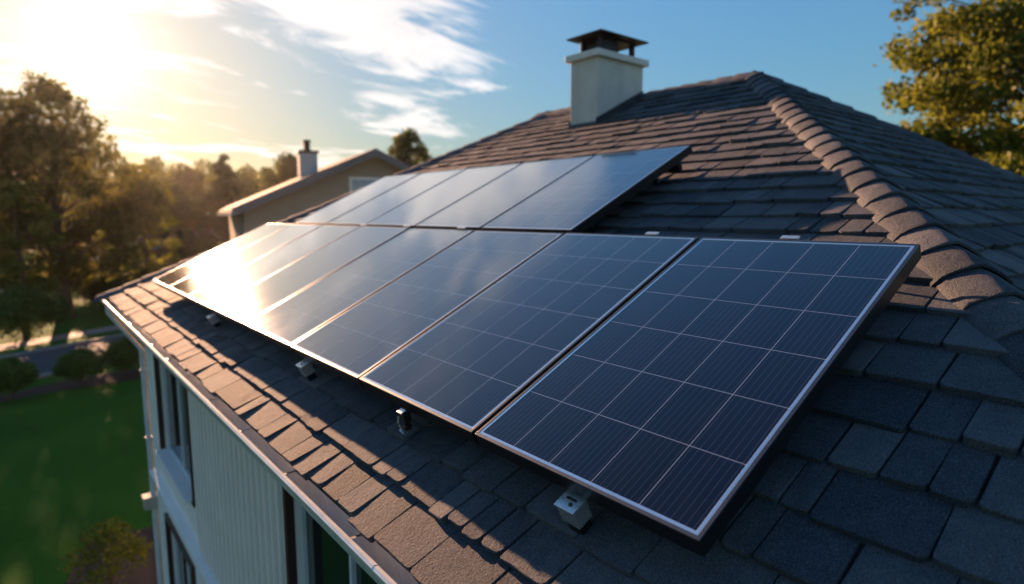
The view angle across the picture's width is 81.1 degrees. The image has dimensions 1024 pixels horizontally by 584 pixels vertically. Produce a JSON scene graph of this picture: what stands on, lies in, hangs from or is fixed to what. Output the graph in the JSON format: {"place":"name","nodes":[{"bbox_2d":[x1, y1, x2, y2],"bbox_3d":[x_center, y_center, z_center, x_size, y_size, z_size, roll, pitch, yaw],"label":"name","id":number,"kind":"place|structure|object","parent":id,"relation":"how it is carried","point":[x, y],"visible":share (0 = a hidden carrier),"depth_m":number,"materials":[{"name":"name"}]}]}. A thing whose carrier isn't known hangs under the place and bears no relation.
{"place":"outdoors","nodes":[
{"label":"outdoors","id":0,"kind":"place"},
{"bbox_2d":[0,324,126,349],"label":"pavement","id":1,"kind":"structure","parent":0,"point":[51,338],"depth_m":33.39,"materials":[{"name":"concrete"}]},
{"bbox_2d":[10,334,139,374],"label":"road","id":2,"kind":"structure","parent":0,"point":[44,361],"depth_m":29.34,"materials":[{"name":"grey asphalt"}]},
{"bbox_2d":[0,243,219,583],"bbox_3d":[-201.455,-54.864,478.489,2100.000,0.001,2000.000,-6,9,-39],"label":"ground","id":3,"kind":"structure","parent":0,"point":[72,461],"depth_m":16.50,"materials":[{"name":"green plant"}]},
{"bbox_2d":[0,158,48,250],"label":"tree","id":4,"kind":"object","parent":3,"relation":"on","point":[22,182],"depth_m":105.22,"materials":[{"name":"green plant"}]},
{"bbox_2d":[0,257,54,293],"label":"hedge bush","id":5,"kind":"object","parent":3,"relation":"on","point":[39,273],"visible":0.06,"depth_m":47.50,"materials":[{"name":"green plant"}]},
{"bbox_2d":[0,178,66,336],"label":"broadleaf tree","id":6,"kind":"object","parent":3,"relation":"on","point":[12,263],"visible":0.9,"depth_m":33.11,"materials":[{"name":"green plant"}]},
{"bbox_2d":[0,118,70,271],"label":"broadleaf tree","id":7,"kind":"object","parent":3,"relation":"on","point":[2,158],"visible":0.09,"depth_m":37.87,"materials":[{"name":"green plant"}]},
{"bbox_2d":[0,280,76,341],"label":"hedge bush","id":8,"kind":"object","parent":3,"relation":"on","point":[21,307],"visible":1,"depth_m":31.91,"materials":[{"name":"green plant"}]},
{"bbox_2d":[29,156,88,247],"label":"tree","id":9,"kind":"object","parent":3,"relation":"on","point":[65,194],"visible":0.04,"depth_m":116.91,"materials":[{"name":"green plant"}]},
{"bbox_2d":[11,361,109,383],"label":"kerb","id":10,"kind":"structure","parent":3,"relation":"on","point":[49,374],"depth_m":25.25,"materials":[{"name":"concrete"}]},
{"bbox_2d":[0,332,131,358],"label":"kerb","id":11,"kind":"structure","parent":3,"relation":"on","point":[63,345],"depth_m":30.86,"materials":[{"name":"concrete"}]},
{"bbox_2d":[0,366,146,401],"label":"flower bed","id":12,"kind":"object","parent":3,"relation":"on","point":[109,377],"visible":0.5,"depth_m":24.31,"materials":[{"name":"brown soil"}]},
{"bbox_2d":[0,356,42,400],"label":"ball bush","id":13,"kind":"object","parent":12,"relation":"on","point":[16,372],"visible":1,"depth_m":21.81,"materials":[{"name":"green plant"}]},
{"bbox_2d":[50,347,105,385],"bbox_3d":[-17.257,2.993,23.870,1.896,1.574,1.735,-6,9,-39],"label":"ball bush","id":14,"kind":"object","parent":12,"relation":"on","point":[80,360],"visible":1,"depth_m":23.61,"materials":[{"name":"green plant"}]},
{"bbox_2d":[99,337,145,375],"bbox_3d":[-16.457,2.729,25.336,1.955,1.728,2.078,-6,9,-39],"label":"ball bush","id":15,"kind":"object","parent":12,"relation":"on","point":[123,352],"visible":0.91,"depth_m":25.05,"materials":[{"name":"green plant"}]},
{"bbox_2d":[0,69,172,318],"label":"broadleaf tree","id":16,"kind":"object","parent":3,"relation":"on","point":[60,139],"visible":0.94,"depth_m":37.35,"materials":[{"name":"green plant"}]},
{"bbox_2d":[62,147,114,203],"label":"tree","id":17,"kind":"object","parent":3,"relation":"on","point":[109,172],"visible":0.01,"depth_m":129.66,"materials":[{"name":"green plant"}]},
{"bbox_2d":[70,260,109,301],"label":"hedge bush","id":18,"kind":"object","parent":3,"relation":"on","point":[76,286],"visible":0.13,"depth_m":46.19,"materials":[{"name":"green plant"}]},
{"bbox_2d":[76,268,146,310],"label":"hedge bush","id":19,"kind":"object","parent":3,"relation":"on","point":[95,286],"visible":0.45,"depth_m":41.37,"materials":[{"name":"green plant"}]},
{"bbox_2d":[90,161,133,229],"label":"tree","id":20,"kind":"object","parent":3,"relation":"on","point":[114,174],"depth_m":102.61,"materials":[{"name":"green plant"}]},
{"bbox_2d":[65,527,163,583],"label":"house bed","id":21,"kind":"object","parent":3,"relation":"on","point":[143,575],"depth_m":11.59,"materials":[{"name":"brown soil"}]},
{"bbox_2d":[57,515,153,583],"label":"garden shrub","id":22,"kind":"object","parent":21,"relation":"on","point":[136,547],"visible":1,"depth_m":10.33,"materials":[{"name":"green plant"}]},
{"bbox_2d":[109,257,143,274],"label":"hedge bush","id":23,"kind":"object","parent":3,"relation":"on","point":[122,266],"visible":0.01,"depth_m":49.43,"materials":[{"name":"green plant"}]},
{"bbox_2d":[97,163,182,277],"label":"broadleaf tree","id":24,"kind":"object","parent":3,"relation":"on","point":[158,265],"visible":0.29,"depth_m":47.72,"materials":[{"name":"green plant"}]},
{"bbox_2d":[70,229,223,265],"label":"tree","id":25,"kind":"object","parent":3,"relation":"on","point":[162,243],"visible":0.12,"depth_m":77.12,"materials":[{"name":"green plant"}]},
{"bbox_2d":[129,154,195,225],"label":"tree","id":26,"kind":"object","parent":3,"relation":"on","point":[153,163],"visible":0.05,"depth_m":100.87,"materials":[{"name":"green plant"}]},
{"bbox_2d":[144,182,206,263],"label":"round tree","id":27,"kind":"object","parent":3,"relation":"on","point":[181,208],"visible":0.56,"depth_m":66.21,"materials":[{"name":"green plant"}]},
{"bbox_2d":[160,165,205,228],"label":"tree","id":28,"kind":"object","parent":3,"relation":"on","point":[167,170],"depth_m":115.17,"materials":[{"name":"green plant"}]},
{"bbox_2d":[157,162,228,230],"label":"tree","id":29,"kind":"object","parent":3,"relation":"on","point":[190,176],"visible":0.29,"depth_m":101.63,"materials":[{"name":"green plant"}]},
{"bbox_2d":[193,158,219,222],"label":"tree","id":30,"kind":"object","parent":3,"relation":"on","point":[209,174],"visible":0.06,"depth_m":122.21,"materials":[{"name":"green plant"}]},
{"bbox_2d":[193,153,243,254],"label":"conifer tree","id":31,"kind":"object","parent":3,"relation":"on","point":[225,191],"visible":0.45,"depth_m":63.07,"materials":[{"name":"green plant"}]},
{"bbox_2d":[199,169,256,240],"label":"tree","id":32,"kind":"object","parent":3,"relation":"on","point":[243,179],"visible":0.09,"depth_m":109.70,"materials":[{"name":"green plant"}]},
{"bbox_2d":[239,163,258,185],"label":"tree","id":33,"kind":"object","parent":3,"relation":"on","point":[252,170],"visible":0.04,"depth_m":124.89,"materials":[{"name":"green plant"}]},
{"bbox_2d":[240,167,288,199],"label":"tree","id":34,"kind":"object","parent":3,"relation":"on","point":[255,185],"visible":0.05,"depth_m":108.69,"materials":[{"name":"green plant"}]},
{"bbox_2d":[256,151,297,192],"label":"broadleaf tree","id":35,"kind":"object","parent":3,"relation":"on","point":[286,167],"visible":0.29,"depth_m":80.14,"materials":[{"name":"green plant"}]},
{"bbox_2d":[216,140,411,241],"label":"neighbour house","id":36,"kind":"structure","parent":3,"relation":"on","point":[311,185],"depth_m":28.82,"materials":[{"name":"beige paint"}]},
{"bbox_2d":[349,177,379,191],"bbox_3d":[-7.286,-5.086,29.660,1.500,1.150,0.075,-4,8,-28],"label":"window","id":37,"kind":"structure","parent":36,"relation":"in","point":[355,183],"depth_m":29.45,"materials":[{"name":"blue glass"}]},
{"bbox_2d":[386,127,432,165],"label":"broadleaf tree","id":38,"kind":"object","parent":3,"relation":"on","point":[404,150],"visible":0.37,"depth_m":43.70,"materials":[{"name":"green plant"}]},
{"bbox_2d":[94,29,1023,583],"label":"house","id":39,"kind":"structure","parent":3,"relation":"on","point":[898,459],"depth_m":2.96,"materials":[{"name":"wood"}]},
{"bbox_2d":[153,355,195,506],"bbox_3d":[-4.141,1.564,7.341,0.210,1.470,2.010,-6,9,-39],"label":"window","id":40,"kind":"structure","parent":39,"relation":"in","point":[176,459],"depth_m":7.63,"materials":[{"name":"glass"}]},
{"bbox_2d":[164,512,195,583],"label":"window","id":41,"kind":"structure","parent":39,"relation":"in","point":[185,567],"depth_m":8.30,"materials":[{"name":"glass"}]},
{"bbox_2d":[206,313,220,326],"bbox_3d":[-2.784,0.269,5.597,0.074,0.128,0.090,-36,27,-31],"label":"end clamp","id":42,"kind":"object","parent":39,"relation":"attached to","point":[213,319],"visible":0.97,"depth_m":5.57,"materials":[{"name":"silver metal"}]},
{"bbox_2d":[295,359,316,380],"bbox_3d":[-1.304,0.500,3.811,0.074,0.128,0.090,-36,27,-31],"label":"end clamp","id":43,"kind":"object","parent":39,"relation":"attached to","point":[306,368],"visible":0.91,"depth_m":3.78,"materials":[{"name":"silver metal"}]},
{"bbox_2d":[282,487,376,583],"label":"window","id":44,"kind":"structure","parent":39,"relation":"in","point":[324,561],"depth_m":4.06,"materials":[{"name":"glass"}]},
{"bbox_2d":[397,408,434,434],"bbox_3d":[-0.374,0.582,2.716,0.347,0.183,0.072,3,8,24],"label":"metal mounting clamp","id":45,"kind":"object","parent":39,"relation":"attached to","point":[406,420],"visible":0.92,"depth_m":2.76,"materials":[{"name":"silver metal"}]},
{"bbox_2d":[554,490,591,534],"bbox_3d":[0.210,0.736,1.982,0.074,0.128,0.090,-36,27,-31],"label":"end clamp","id":46,"kind":"object","parent":39,"relation":"attached to","point":[574,511],"visible":0.91,"depth_m":1.95,"materials":[{"name":"metal"}]},
{"bbox_2d":[651,164,682,184],"bbox_3d":[-0.293,-1.171,6.596,0.090,0.141,5.086,-36,27,-31],"label":"mounting rail","id":47,"kind":"object","parent":39,"relation":"attached to","point":[677,167],"visible":0.21,"depth_m":4.67,"materials":[{"name":"black metal"}]},
{"bbox_2d":[295,173,420,224],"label":"solar panel","id":48,"kind":"object","parent":47,"relation":"attached to","point":[342,206],"visible":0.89,"depth_m":7.82,"materials":[{"name":"blue glass"}]},
{"bbox_2d":[326,169,464,225],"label":"solar panel","id":49,"kind":"object","parent":47,"relation":"attached to","point":[385,202],"visible":0.81,"depth_m":7.04,"materials":[{"name":"blue glass"}]},
{"bbox_2d":[366,163,521,227],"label":"solar panel","id":50,"kind":"object","parent":47,"relation":"attached to","point":[418,209],"visible":0.85,"depth_m":6.25,"materials":[{"name":"blue glass"}]},
{"bbox_2d":[415,155,594,230],"bbox_3d":[-0.055,-0.899,5.530,1.473,0.083,1.005,-36,27,-31],"label":"solar panel","id":51,"kind":"object","parent":47,"relation":"attached to","point":[479,208],"visible":0.86,"depth_m":5.45,"materials":[{"name":"blue glass"}]},
{"bbox_2d":[481,145,692,233],"bbox_3d":[0.595,-0.798,4.744,1.473,0.083,1.005,-36,27,-31],"label":"solar panel","id":52,"kind":"object","parent":47,"relation":"attached to","point":[584,196],"visible":0.94,"depth_m":4.61,"materials":[{"name":"blue glass"}]},
{"bbox_2d":[872,0,1023,176],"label":"golden tree","id":53,"kind":"object","parent":3,"relation":"on","point":[944,95],"visible":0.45,"depth_m":18.45,"materials":[{"name":"green plant"}]},
{"bbox_2d":[0,0,1023,199],"label":"sky","id":54,"kind":"structure","parent":0,"point":[179,81],"materials":[{"name":"blue"}]},
{"bbox_3d":[-1.105,-0.326,5.450,0.090,0.141,8.071,-36,27,-31],"label":"mounting rail","id":55,"kind":"object","parent":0,"visible":0},
{"bbox_2d":[153,223,290,291],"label":"solar panel","id":56,"kind":"object","parent":55,"relation":"attached to","point":[184,271],"visible":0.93,"depth_m":7.83,"materials":[{"name":"blue glass"}]},
{"bbox_2d":[168,224,321,300],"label":"solar panel","id":57,"kind":"object","parent":55,"relation":"attached to","point":[205,277],"visible":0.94,"depth_m":7.03,"materials":[{"name":"blue glass"}]},
{"bbox_2d":[187,225,359,313],"bbox_3d":[-2.489,-0.291,6.322,1.668,0.083,1.005,-36,27,-31],"label":"solar panel","id":58,"kind":"object","parent":55,"relation":"attached to","point":[210,296],"visible":0.91,"depth_m":6.24,"materials":[{"name":"blue glass"}]},
{"bbox_2d":[212,226,409,329],"bbox_3d":[-1.838,-0.191,5.536,1.668,0.083,1.005,-36,27,-31],"label":"solar panel","id":59,"kind":"object","parent":55,"relation":"attached to","point":[242,308],"visible":0.93,"depth_m":5.44,"materials":[{"name":"blue glass"}]},
{"bbox_2d":[245,228,473,352],"bbox_3d":[-1.186,-0.087,4.752,1.668,0.084,1.005,-36,27,-31],"label":"solar panel","id":60,"kind":"object","parent":55,"relation":"on","point":[290,321],"visible":0.88,"depth_m":4.65,"materials":[{"name":"blue glass"}]},
{"bbox_2d":[291,230,563,387],"bbox_3d":[-0.535,0.015,3.966,1.668,0.083,1.005,-36,27,-31],"label":"solar panel","id":61,"kind":"object","parent":55,"relation":"attached to","point":[355,343],"visible":0.9,"depth_m":3.85,"materials":[{"name":"blue glass"}]},
{"bbox_2d":[359,233,698,443],"bbox_3d":[0.114,0.114,3.180,1.668,0.083,1.005,-36,27,-31],"label":"solar panel","id":62,"kind":"object","parent":55,"relation":"on","point":[470,369],"visible":0.95,"depth_m":3.03,"materials":[{"name":"blue glass"}]},
{"bbox_2d":[645,232,659,235],"bbox_3d":[0.841,-0.261,3.495,0.030,0.188,0.085,-36,27,-31],"label":"top clip","id":63,"kind":"object","parent":62,"relation":"attached to","point":[653,233],"visible":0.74,"depth_m":3.45,"materials":[{"name":"metal"}]},
{"bbox_2d":[475,237,920,557],"bbox_3d":[0.765,0.215,2.394,1.668,0.084,1.005,-36,27,-31],"label":"solar panel","id":64,"kind":"object","parent":55,"relation":"attached to","point":[676,400],"visible":1,"depth_m":2.19,"materials":[{"name":"blue glass"}]},
{"bbox_2d":[780,235,799,239],"bbox_3d":[1.351,-0.182,2.879,0.030,0.188,0.085,-36,27,-31],"label":"top clip","id":65,"kind":"object","parent":64,"relation":"attached to","point":[785,237],"visible":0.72,"depth_m":2.84,"materials":[{"name":"metal"}]}
]}

